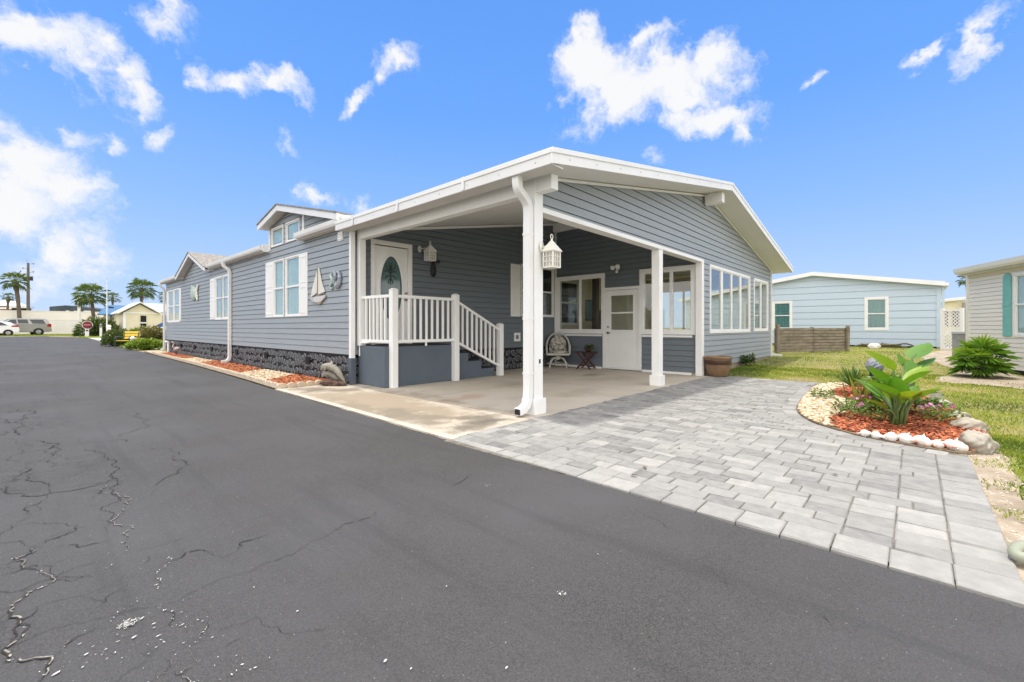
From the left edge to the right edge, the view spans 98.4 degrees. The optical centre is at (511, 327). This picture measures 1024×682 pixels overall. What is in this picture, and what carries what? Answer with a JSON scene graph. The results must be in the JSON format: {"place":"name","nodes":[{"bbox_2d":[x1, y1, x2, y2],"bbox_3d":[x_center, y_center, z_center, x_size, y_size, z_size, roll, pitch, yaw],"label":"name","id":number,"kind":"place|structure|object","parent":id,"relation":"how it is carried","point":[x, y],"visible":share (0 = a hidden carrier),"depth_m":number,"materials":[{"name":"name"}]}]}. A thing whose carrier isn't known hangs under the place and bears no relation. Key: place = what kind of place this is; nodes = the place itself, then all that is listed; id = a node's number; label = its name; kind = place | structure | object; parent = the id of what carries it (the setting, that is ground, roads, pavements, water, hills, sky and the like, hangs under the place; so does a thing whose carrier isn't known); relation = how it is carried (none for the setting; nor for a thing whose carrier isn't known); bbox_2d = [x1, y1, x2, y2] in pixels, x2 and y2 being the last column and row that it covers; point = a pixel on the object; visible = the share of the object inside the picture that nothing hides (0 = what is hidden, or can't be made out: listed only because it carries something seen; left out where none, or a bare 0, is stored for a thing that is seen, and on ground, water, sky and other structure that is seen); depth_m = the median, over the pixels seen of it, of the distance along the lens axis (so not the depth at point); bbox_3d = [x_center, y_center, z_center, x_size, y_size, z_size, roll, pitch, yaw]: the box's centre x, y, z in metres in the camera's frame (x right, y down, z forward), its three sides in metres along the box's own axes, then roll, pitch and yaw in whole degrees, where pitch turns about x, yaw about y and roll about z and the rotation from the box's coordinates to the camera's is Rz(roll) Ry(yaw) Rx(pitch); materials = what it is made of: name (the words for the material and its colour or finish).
{"place":"outdoors","nodes":[
{"label":"outdoors","id":0,"kind":"place"},
{"bbox_2d":[77,297,80,319],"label":"lamp pole","id":1,"kind":"object","parent":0,"point":[78,313],"visible":0.42,"depth_m":62.85,"materials":[{"name":"white"}]},
{"bbox_2d":[0,336,1023,681],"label":"road","id":2,"kind":"structure","parent":0,"point":[426,570],"depth_m":2.08,"materials":[{"name":"asphalt"}]},
{"bbox_2d":[4,485,198,681],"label":"road crack edges","id":3,"kind":"object","parent":2,"relation":"on","point":[8,651],"visible":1,"depth_m":1.62,"materials":[{"name":"asphalt"}]},
{"bbox_2d":[8,542,806,681],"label":"road scuffs","id":4,"kind":"object","parent":2,"relation":"on","point":[130,623],"visible":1,"depth_m":1.67,"materials":[{"name":"asphalt"}]},
{"bbox_2d":[0,409,830,681],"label":"road cracks","id":5,"kind":"object","parent":2,"relation":"on","point":[14,632],"visible":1,"depth_m":2.13,"materials":[{"name":"asphalt"}]},
{"bbox_2d":[0,0,1023,327],"label":"sky","id":6,"kind":"structure","parent":0,"point":[881,138],"materials":[{"name":"blue"}]},
{"bbox_2d":[0,328,1023,587],"bbox_3d":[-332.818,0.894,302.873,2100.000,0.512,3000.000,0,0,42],"label":"ground","id":7,"kind":"structure","parent":0,"point":[847,360],"depth_m":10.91,"materials":[{"name":"green plant"}]},
{"bbox_2d":[2,292,14,309],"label":"fan palm","id":8,"kind":"object","parent":7,"relation":"on","point":[8,298],"visible":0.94,"depth_m":104.95,"materials":[{"name":"green plant"}]},
{"bbox_2d":[0,321,19,335],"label":"parked hatchback","id":9,"kind":"object","parent":7,"relation":"on","point":[8,328],"visible":0.95,"depth_m":46.40,"materials":[{"name":"white paint"}]},
{"bbox_2d":[0,301,25,309],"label":"building","id":10,"kind":"structure","parent":7,"relation":"on","point":[3,305],"depth_m":115.70,"materials":[{"name":"white paint"}]},
{"bbox_2d":[0,271,30,317],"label":"fan palm","id":11,"kind":"object","parent":7,"relation":"on","point":[15,285],"visible":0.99,"depth_m":65.63,"materials":[{"name":"green plant"}]},
{"bbox_2d":[9,306,33,310],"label":"white annex","id":12,"kind":"object","parent":7,"relation":"on","point":[15,308],"visible":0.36,"depth_m":112.46,"materials":[{"name":"paint"}]},
{"bbox_2d":[0,318,51,334],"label":"parked suv","id":13,"kind":"object","parent":7,"relation":"on","point":[37,326],"visible":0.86,"depth_m":49.32,"materials":[{"name":"grey paint"}]},
{"bbox_2d":[22,259,33,310],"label":"utility pole","id":14,"kind":"object","parent":7,"relation":"on","point":[28,291],"visible":0.68,"depth_m":107.86,"materials":[{"name":"wood"}]},
{"bbox_2d":[0,319,84,333],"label":"vinyl fence","id":15,"kind":"object","parent":7,"relation":"on","point":[59,326],"visible":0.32,"depth_m":54.55,"materials":[{"name":"plastic"}]},
{"bbox_2d":[0,310,98,331],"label":"boundary wall","id":16,"kind":"structure","parent":7,"relation":"on","point":[49,315],"depth_m":68.86,"materials":[{"name":"concrete"}]},
{"bbox_2d":[49,305,102,311],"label":"slate roofed building","id":17,"kind":"structure","parent":7,"relation":"on","point":[67,308],"depth_m":111.40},
{"bbox_2d":[82,321,93,336],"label":"road sign","id":18,"kind":"object","parent":7,"relation":"on","point":[87,325],"visible":0.96,"depth_m":42.92,"materials":[{"name":"red metal"}]},
{"bbox_2d":[71,283,111,317],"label":"fan palm","id":19,"kind":"object","parent":7,"relation":"on","point":[91,296],"visible":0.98,"depth_m":56.40,"materials":[{"name":"green plant"}]},
{"bbox_2d":[70,315,119,336],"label":"wild bush","id":20,"kind":"object","parent":7,"relation":"on","point":[79,330],"visible":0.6,"depth_m":46.27,"materials":[{"name":"green plant"}]},
{"bbox_2d":[106,278,113,330],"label":"flag pole","id":21,"kind":"object","parent":7,"relation":"on","point":[107,306],"visible":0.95,"depth_m":42.47,"materials":[{"name":"white metal"}]},
{"bbox_2d":[105,292,122,304],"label":"fan palm","id":22,"kind":"object","parent":7,"relation":"on","point":[111,299],"visible":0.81,"depth_m":79.86,"materials":[{"name":"green plant"}]},
{"bbox_2d":[100,327,132,345],"bbox_3d":[-23.240,0.563,26.235,2.114,1.187,1.823,0,0,42],"label":"clipped shrub","id":23,"kind":"object","parent":7,"relation":"on","point":[106,339],"visible":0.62,"depth_m":25.74,"materials":[{"name":"green plant"}]},
{"bbox_2d":[114,331,139,347],"bbox_3d":[-21.171,0.661,24.280,1.160,0.932,0.578,0,0,14],"label":"park bench","id":24,"kind":"object","parent":7,"relation":"on","point":[128,338],"visible":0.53,"depth_m":24.43,"materials":[{"name":"wood"}]},
{"bbox_2d":[97,305,162,322],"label":"blue roofed house","id":25,"kind":"structure","parent":7,"relation":"on","point":[102,313],"depth_m":52.52,"materials":[{"name":"beige paint"}]},
{"bbox_2d":[111,302,166,330],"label":"cream house","id":26,"kind":"structure","parent":7,"relation":"on","point":[134,315],"depth_m":48.12,"materials":[{"name":"paint"}]},
{"bbox_2d":[125,277,158,302],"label":"fan palm","id":27,"kind":"object","parent":7,"relation":"on","point":[142,293],"visible":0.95,"depth_m":61.74,"materials":[{"name":"green plant"}]},
{"bbox_2d":[122,337,166,349],"bbox_3d":[-18.749,0.851,22.641,1.416,0.730,1.918,0,0,42],"label":"lime shrub","id":28,"kind":"object","parent":7,"relation":"on","point":[152,343],"visible":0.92,"depth_m":22.29,"materials":[{"name":"green plant"}]},
{"bbox_2d":[133,324,166,340],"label":"bronze shrub","id":29,"kind":"object","parent":7,"relation":"on","point":[154,331],"visible":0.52,"depth_m":26.35,"materials":[{"name":"green plant"}]},
{"bbox_2d":[143,351,276,388],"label":"bed soil","id":30,"kind":"structure","parent":7,"relation":"on","point":[215,370],"depth_m":11.09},
{"bbox_2d":[162,352,327,383],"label":"mulch","id":31,"kind":"object","parent":30,"relation":"on","point":[227,365],"visible":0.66,"depth_m":11.45,"materials":[{"name":"wood"}]},
{"bbox_2d":[146,350,855,426],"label":"pebbles","id":32,"kind":"object","parent":30,"relation":"on","point":[819,409],"visible":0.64,"depth_m":6.65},
{"bbox_2d":[808,387,837,397],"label":"flowering plant","id":33,"kind":"object","parent":32,"relation":"on","point":[826,394],"visible":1,"depth_m":6.89,"materials":[{"name":"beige plant"}]},
{"bbox_2d":[159,147,792,415],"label":"house","id":34,"kind":"structure","parent":7,"relation":"on","point":[655,233],"depth_m":10.52,"materials":[{"name":"grey"}]},
{"bbox_2d":[168,289,173,322],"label":"window","id":35,"kind":"structure","parent":34,"relation":"in","point":[171,292],"depth_m":19.62,"materials":[{"name":"white paint"}]},
{"bbox_2d":[174,288,178,321],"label":"window","id":36,"kind":"structure","parent":34,"relation":"in","point":[176,291],"depth_m":18.97,"materials":[{"name":"white paint"}]},
{"bbox_2d":[190,284,197,300],"bbox_3d":[-11.958,-1.312,16.591,0.978,0.659,0.105,0,0,42],"label":"turtle plaque","id":37,"kind":"object","parent":34,"relation":"attached to","point":[194,293],"visible":1,"depth_m":16.57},
{"bbox_2d":[215,276,221,319],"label":"window","id":38,"kind":"structure","parent":34,"relation":"in","point":[218,280],"depth_m":14.82,"materials":[{"name":"white paint"}]},
{"bbox_2d":[222,274,227,319],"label":"window","id":39,"kind":"structure","parent":34,"relation":"in","point":[224,277],"depth_m":14.29,"materials":[{"name":"white paint"}]},
{"bbox_2d":[271,224,283,247],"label":"window","id":40,"kind":"structure","parent":34,"relation":"in","point":[277,235],"depth_m":11.29,"materials":[{"name":"glass"}]},
{"bbox_2d":[273,258,284,316],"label":"window","id":41,"kind":"structure","parent":34,"relation":"in","point":[278,265],"depth_m":11.26,"materials":[{"name":"glass"}]},
{"bbox_2d":[285,254,298,316],"bbox_3d":[-5.228,-0.990,10.599,0.850,1.450,0.100,0,0,42],"label":"window","id":42,"kind":"structure","parent":34,"relation":"in","point":[292,262],"depth_m":10.69,"materials":[{"name":"glass"}]},
{"bbox_2d":[286,218,300,242],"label":"window","id":43,"kind":"structure","parent":34,"relation":"in","point":[293,226],"depth_m":10.68,"materials":[{"name":"glass"}]},
{"bbox_2d":[310,267,326,303],"bbox_3d":[-4.218,-0.910,9.591,0.782,0.820,0.040,0,0,42],"label":"sailboat plaque","id":44,"kind":"object","parent":34,"relation":"attached to","point":[318,288],"visible":1,"depth_m":9.56,"materials":[{"name":"wood"}]},
{"bbox_2d":[329,270,341,289],"bbox_3d":[-3.630,-0.974,9.045,0.509,0.394,0.095,0,0,42],"label":"seahorse plaque","id":45,"kind":"object","parent":34,"relation":"attached to","point":[335,283],"visible":1,"depth_m":9.00,"materials":[{"name":"metal"}]},
{"bbox_2d":[370,239,411,344],"bbox_3d":[-2.559,-0.705,9.352,0.969,2.210,0.166,0,0,-44],"label":"front door","id":46,"kind":"structure","parent":34,"relation":"in","point":[391,267],"depth_m":9.35,"materials":[{"name":"white paint"}]},
{"bbox_2d":[418,241,436,261],"bbox_3d":[-1.886,-1.689,9.751,0.380,0.442,0.298,0,0,42],"label":"wall lantern","id":47,"kind":"object","parent":34,"relation":"attached to","point":[430,250],"depth_m":9.69,"materials":[{"name":"white paint"}]},
{"bbox_2d":[427,260,439,276],"bbox_3d":[-1.777,-1.438,10.030,0.105,0.578,0.356,0,0,42],"label":"wall cross","id":48,"kind":"object","parent":34,"relation":"attached to","point":[434,266],"depth_m":10.01,"materials":[{"name":"black metal"}]},
{"bbox_2d":[521,264,553,316],"bbox_3d":[0.712,-1.025,12.569,1.388,1.440,0.100,0,0,-44],"label":"window","id":49,"kind":"structure","parent":34,"relation":"in","point":[548,274],"depth_m":12.90,"materials":[{"name":"glass"}]},
{"bbox_2d":[540,234,562,268],"bbox_3d":[0.484,-0.994,5.740,0.264,0.442,0.232,0,0,42],"label":"wall lantern","id":50,"kind":"object","parent":34,"relation":"attached to","point":[551,250],"depth_m":5.69,"materials":[{"name":"beige paint"}]},
{"bbox_2d":[562,281,578,324],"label":"window","id":51,"kind":"structure","parent":34,"relation":"in","point":[570,289],"depth_m":14.12,"materials":[{"name":"glass"}]},
{"bbox_2d":[556,273,604,333],"bbox_3d":[1.950,-0.655,12.551,1.630,1.650,0.150,0,0,42],"label":"window","id":52,"kind":"structure","parent":34,"relation":"in","point":[559,280],"depth_m":12.50,"materials":[{"name":"white paint"}]},
{"bbox_2d":[610,264,619,272],"bbox_3d":[2.743,-1.552,11.617,0.277,0.229,0.205,0,0,42],"label":"flood light","id":53,"kind":"object","parent":34,"relation":"attached to","point":[616,266],"visible":1,"depth_m":11.59,"materials":[{"name":"white paint"}]},
{"bbox_2d":[603,286,641,370],"bbox_3d":[2.895,0.015,11.636,1.120,2.170,0.151,0,0,42],"label":"sunroom door","id":54,"kind":"structure","parent":34,"relation":"in","point":[622,349],"depth_m":11.61,"materials":[{"name":"white paint"}]},
{"bbox_2d":[639,264,694,334],"bbox_3d":[3.818,-0.655,10.851,1.400,1.650,0.150,0,0,42],"label":"window","id":55,"kind":"structure","parent":34,"relation":"in","point":[642,272],"depth_m":10.71,"materials":[{"name":"white paint"}]},
{"bbox_2d":[663,287,757,328],"bbox_3d":[7.223,-0.630,16.777,4.010,1.710,0.100,0,0,42],"label":"window","id":56,"kind":"structure","parent":34,"relation":"in","point":[755,287],"depth_m":17.19,"materials":[{"name":"white paint"}]},
{"bbox_2d":[708,264,749,332],"bbox_3d":[5.902,-0.695,11.976,0.150,1.670,3.520,0,0,42],"label":"window","id":57,"kind":"structure","parent":34,"relation":"in","point":[746,278],"depth_m":11.91,"materials":[{"name":"white paint"}]},
{"bbox_2d":[753,278,767,330],"bbox_3d":[7.975,-0.705,14.254,0.150,1.650,1.780,0,0,42],"label":"window","id":58,"kind":"structure","parent":34,"relation":"in","point":[765,284],"depth_m":14.28,"materials":[{"name":"white paint"}]},
{"bbox_2d":[275,365,707,439],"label":"carport slab","id":59,"kind":"structure","parent":7,"relation":"on","point":[560,393],"depth_m":7.28,"materials":[{"name":"beige concrete"}]},
{"bbox_2d":[319,360,346,385],"bbox_3d":[-3.452,0.898,8.553,0.568,0.536,0.306,0,0,7],"label":"dolphin statue","id":60,"kind":"object","parent":59,"relation":"on","point":[334,372],"visible":0.95,"depth_m":8.48,"materials":[{"name":"grey stone"}]},
{"bbox_2d":[276,388,458,439],"bbox_3d":[-2.418,1.167,6.257,5.167,0.105,0.100,0,0,44],"label":"slab edge","id":61,"kind":"object","parent":59,"relation":"on","point":[430,431],"visible":0.38,"depth_m":5.54,"materials":[{"name":"concrete"}]},
{"bbox_2d":[358,288,503,387],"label":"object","id":62,"kind":"structure","parent":59,"relation":"on","point":[393,363],"depth_m":8.74,"materials":[{"name":"white wood"}]},
{"bbox_2d":[546,332,570,367],"bbox_3d":[1.301,0.628,12.499,0.695,0.987,0.656,0,0,4],"label":"wicker chair","id":63,"kind":"object","parent":59,"relation":"on","point":[557,347],"visible":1,"depth_m":12.52,"materials":[{"name":"wicker"}]},
{"bbox_2d":[574,351,597,369],"bbox_3d":[2.011,0.889,12.016,0.520,0.462,0.440,0,0,32],"label":"side table","id":64,"kind":"object","parent":59,"relation":"on","point":[582,352],"visible":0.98,"depth_m":11.95,"materials":[{"name":"red wood"}]},
{"bbox_2d":[583,344,594,351],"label":"potted plant","id":65,"kind":"object","parent":64,"relation":"on","point":[587,347],"visible":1,"depth_m":11.88,"materials":[{"name":"green plant"}]},
{"bbox_2d":[445,383,967,582],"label":"paver joint sand","id":66,"kind":"structure","parent":7,"relation":"on","point":[489,452],"depth_m":3.52,"materials":[{"name":"sand"}]},
{"bbox_2d":[453,376,1023,607],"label":"driveway pavers","id":67,"kind":"object","parent":66,"relation":"on","point":[634,442],"visible":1,"depth_m":3.43,"materials":[{"name":"stone"}]},
{"bbox_2d":[703,355,732,376],"bbox_3d":[4.757,0.891,10.220,0.650,0.458,0.650,0,0,42],"label":"planter pot","id":68,"kind":"object","parent":67,"relation":"on","point":[717,366],"visible":0.98,"depth_m":10.00,"materials":[{"name":"ceramic"}]},
{"bbox_2d":[798,383,989,454],"bbox_3d":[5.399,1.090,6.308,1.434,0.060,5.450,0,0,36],"label":"mulch","id":69,"kind":"object","parent":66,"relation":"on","point":[867,421],"visible":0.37,"depth_m":4.96,"materials":[{"name":"wood"}]},
{"bbox_2d":[828,364,867,386],"bbox_3d":[5.629,0.803,7.301,0.779,0.390,0.681,0,0,42],"label":"spiky yucca","id":70,"kind":"object","parent":69,"relation":"on","point":[853,374],"visible":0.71,"depth_m":7.28,"materials":[{"name":"plant"}]},
{"bbox_2d":[830,397,872,416],"bbox_3d":[4.180,0.974,5.456,0.434,0.224,0.472,0,0,42],"label":"flowering plant","id":71,"kind":"object","parent":69,"relation":"on","point":[861,405],"visible":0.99,"depth_m":5.42,"materials":[{"name":"green plant"}]},
{"bbox_2d":[841,375,871,410],"bbox_3d":[4.536,0.856,5.790,0.364,0.481,0.229,0,0,-26],"label":"snake plant","id":72,"kind":"object","parent":69,"relation":"on","point":[865,393],"visible":0.61,"depth_m":5.81,"materials":[{"name":"plant"}]},
{"bbox_2d":[842,394,882,411],"bbox_3d":[4.576,0.983,5.749,0.466,0.234,0.459,0,0,42],"label":"flowering plant","id":73,"kind":"object","parent":69,"relation":"on","point":[853,398],"visible":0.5,"depth_m":5.71,"materials":[{"name":"green plant"}]},
{"bbox_2d":[858,429,870,436],"bbox_3d":[3.623,1.089,4.549,0.098,0.090,0.099,0,0,7],"label":"white stone","id":74,"kind":"object","parent":69,"relation":"on","point":[864,433],"visible":1,"depth_m":4.53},
{"bbox_2d":[865,358,884,399],"bbox_3d":[5.177,0.765,6.299,0.213,0.669,0.214,0,0,42],"label":"rope knot ball","id":75,"kind":"object","parent":69,"relation":"on","point":[873,362],"visible":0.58,"depth_m":6.25,"materials":[{"name":"stone"}]},
{"bbox_2d":[871,431,882,438],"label":"white stone","id":76,"kind":"object","parent":69,"relation":"on","point":[875,434],"visible":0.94,"depth_m":4.44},
{"bbox_2d":[869,410,888,420],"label":"flowering plant","id":77,"kind":"object","parent":69,"relation":"on","point":[876,413],"visible":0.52,"depth_m":5.21,"materials":[{"name":"green plant"}]},
{"bbox_2d":[879,431,898,440],"bbox_3d":[3.729,1.083,4.363,0.119,0.120,0.119,0,0,-22],"label":"white stone","id":78,"kind":"object","parent":69,"relation":"on","point":[891,436],"visible":0.98,"depth_m":4.33,"materials":[{"name":"stone"}]},
{"bbox_2d":[853,343,943,426],"bbox_3d":[4.574,0.653,5.242,0.789,0.916,1.770,0,0,42],"label":"bird of paradise plant","id":79,"kind":"object","parent":69,"relation":"on","point":[895,393],"visible":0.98,"depth_m":4.94,"materials":[{"name":"green plant"}]},
{"bbox_2d":[861,370,948,413],"bbox_3d":[5.089,0.835,5.756,0.874,0.539,0.907,0,0,42],"label":"leafy shrub","id":80,"kind":"object","parent":69,"relation":"on","point":[921,401],"visible":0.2,"depth_m":5.56,"materials":[{"name":"green plant"}]},
{"bbox_2d":[898,432,915,443],"bbox_3d":[3.819,1.080,4.287,0.137,0.129,0.152,0,0,1],"label":"white stone","id":81,"kind":"object","parent":69,"relation":"on","point":[907,438],"visible":0.94,"depth_m":4.24,"materials":[{"name":"stone"}]},
{"bbox_2d":[914,434,931,446],"bbox_3d":[3.897,1.078,4.192,0.133,0.143,0.154,0,0,-28],"label":"white stone","id":82,"kind":"object","parent":69,"relation":"on","point":[923,439],"visible":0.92,"depth_m":4.16,"materials":[{"name":"stone"}]},
{"bbox_2d":[932,439,943,447],"bbox_3d":[3.959,1.089,4.119,0.108,0.101,0.120,0,0,18],"label":"sea shell","id":83,"kind":"object","parent":69,"relation":"on","point":[937,443],"visible":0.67,"depth_m":4.08},
{"bbox_2d":[915,402,963,422],"bbox_3d":[5.003,0.970,5.156,0.453,0.218,0.492,0,0,42],"label":"flowering plant","id":84,"kind":"object","parent":69,"relation":"on","point":[939,411],"visible":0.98,"depth_m":5.12,"materials":[{"name":"green plant"}]},
{"bbox_2d":[941,438,968,450],"bbox_3d":[4.027,1.079,4.029,0.156,0.141,0.158,0,0,-1],"label":"rock","id":85,"kind":"object","parent":69,"relation":"on","point":[956,444],"visible":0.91,"depth_m":4.00,"materials":[{"name":"stone"}]},
{"bbox_2d":[945,410,970,417],"bbox_3d":[5.410,1.087,5.356,0.283,0.166,0.187,0,0,-16],"label":"edge rock","id":86,"kind":"object","parent":69,"relation":"on","point":[965,414],"visible":0.35,"depth_m":5.30,"materials":[{"name":"stone"}]},
{"bbox_2d":[950,417,989,431],"bbox_3d":[4.981,1.081,4.823,0.220,0.202,0.292,0,0,-26],"label":"edge rock","id":87,"kind":"object","parent":69,"relation":"on","point":[966,423],"visible":0.73,"depth_m":4.76,"materials":[{"name":"stone"}]},
{"bbox_2d":[958,429,1000,454],"bbox_3d":[4.285,1.070,4.071,0.326,0.256,0.242,0,0,-18],"label":"edge rock","id":88,"kind":"object","parent":69,"relation":"on","point":[981,442],"visible":0.77,"depth_m":3.98,"materials":[{"name":"stone"}]},
{"bbox_2d":[740,353,755,364],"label":"foundation plant","id":89,"kind":"object","parent":7,"relation":"on","point":[750,359],"visible":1,"depth_m":12.36,"materials":[{"name":"green plant"}]},
{"bbox_2d":[774,324,849,352],"bbox_3d":[11.298,0.400,16.585,3.987,1.040,0.230,0,0,-21],"label":"board fence","id":90,"kind":"object","parent":7,"relation":"on","point":[811,339],"visible":1,"depth_m":16.51,"materials":[{"name":"wood"}]},
{"bbox_2d":[678,272,948,347],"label":"neighbour house","id":91,"kind":"structure","parent":7,"relation":"on","point":[878,309],"depth_m":19.76,"materials":[{"name":"blue"}]},
{"bbox_2d":[772,301,791,329],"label":"window","id":92,"kind":"structure","parent":91,"relation":"in","point":[781,310],"depth_m":21.73,"materials":[{"name":"white paint"}]},
{"bbox_2d":[864,296,888,329],"bbox_3d":[15.945,-0.610,19.319,0.820,1.460,0.100,0,0,42],"label":"window","id":93,"kind":"structure","parent":91,"relation":"in","point":[876,309],"depth_m":19.32,"materials":[{"name":"white paint"}]},
{"bbox_2d":[867,343,880,348],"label":"white stone","id":94,"kind":"object","parent":7,"relation":"on","point":[873,346],"visible":0.82,"depth_m":18.16,"materials":[{"name":"stone"}]},
{"bbox_2d":[854,343,913,346],"bbox_3d":[15.884,0.738,18.827,2.017,0.194,0.327,0,0,35],"label":"timber pile","id":95,"kind":"object","parent":7,"relation":"on","point":[881,344],"visible":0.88,"depth_m":18.78,"materials":[{"name":"brown wood"}]},
{"bbox_2d":[941,297,965,335],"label":"distant house","id":96,"kind":"structure","parent":7,"relation":"on","point":[954,303],"depth_m":35.43,"materials":[{"name":"beige paint"}]},
{"bbox_2d":[955,276,965,288],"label":"fan palm","id":97,"kind":"object","parent":7,"relation":"on","point":[962,282],"visible":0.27,"depth_m":70.27,"materials":[{"name":"green plant"}]},
{"bbox_2d":[920,349,1023,388],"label":"sandy bed","id":98,"kind":"object","parent":7,"relation":"on","point":[959,376],"visible":0.51,"depth_m":9.46,"materials":[{"name":"sand"}]},
{"bbox_2d":[940,308,964,349],"bbox_3d":[16.844,0.065,16.900,0.100,1.610,0.716,0,0,-13],"label":"lattice screen","id":99,"kind":"object","parent":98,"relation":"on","point":[961,320],"visible":0.81,"depth_m":16.98,"materials":[{"name":"white plastic"}]},
{"bbox_2d":[951,332,965,355],"bbox_3d":[13.758,0.550,13.600,0.260,0.840,0.300,0,0,22],"label":"utility box","id":100,"kind":"object","parent":98,"relation":"on","point":[956,336],"visible":0.57,"depth_m":13.51,"materials":[{"name":"plastic"}]},
{"bbox_2d":[945,333,1022,377],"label":"saw palmetto","id":101,"kind":"object","parent":98,"relation":"on","point":[981,349],"visible":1,"depth_m":9.47,"materials":[{"name":"green plant"}]},
{"bbox_2d":[953,255,1023,375],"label":"neighbour house","id":102,"kind":"structure","parent":7,"relation":"on","point":[994,299],"depth_m":10.51,"materials":[{"name":"beige plastic"}]},
{"bbox_2d":[1013,271,1023,336],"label":"window","id":103,"kind":"structure","parent":102,"relation":"in","point":[1018,277],"depth_m":9.98,"materials":[{"name":"white paint"}]},
{"bbox_2d":[967,451,1023,606],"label":"sandy strip","id":104,"kind":"object","parent":7,"relation":"on","point":[995,497],"visible":0.38,"depth_m":3.00,"materials":[{"name":"sand"}]},
{"bbox_2d":[968,453,1023,535],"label":"gravel","id":105,"kind":"structure","parent":104,"relation":"on","point":[1003,486],"depth_m":3.11,"materials":[{"name":"gravel"}]},
{"bbox_2d":[1007,540,1023,563],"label":"stone","id":106,"kind":"object","parent":104,"relation":"on","point":[1015,550],"visible":1,"depth_m":2.12,"materials":[{"name":"stone"}]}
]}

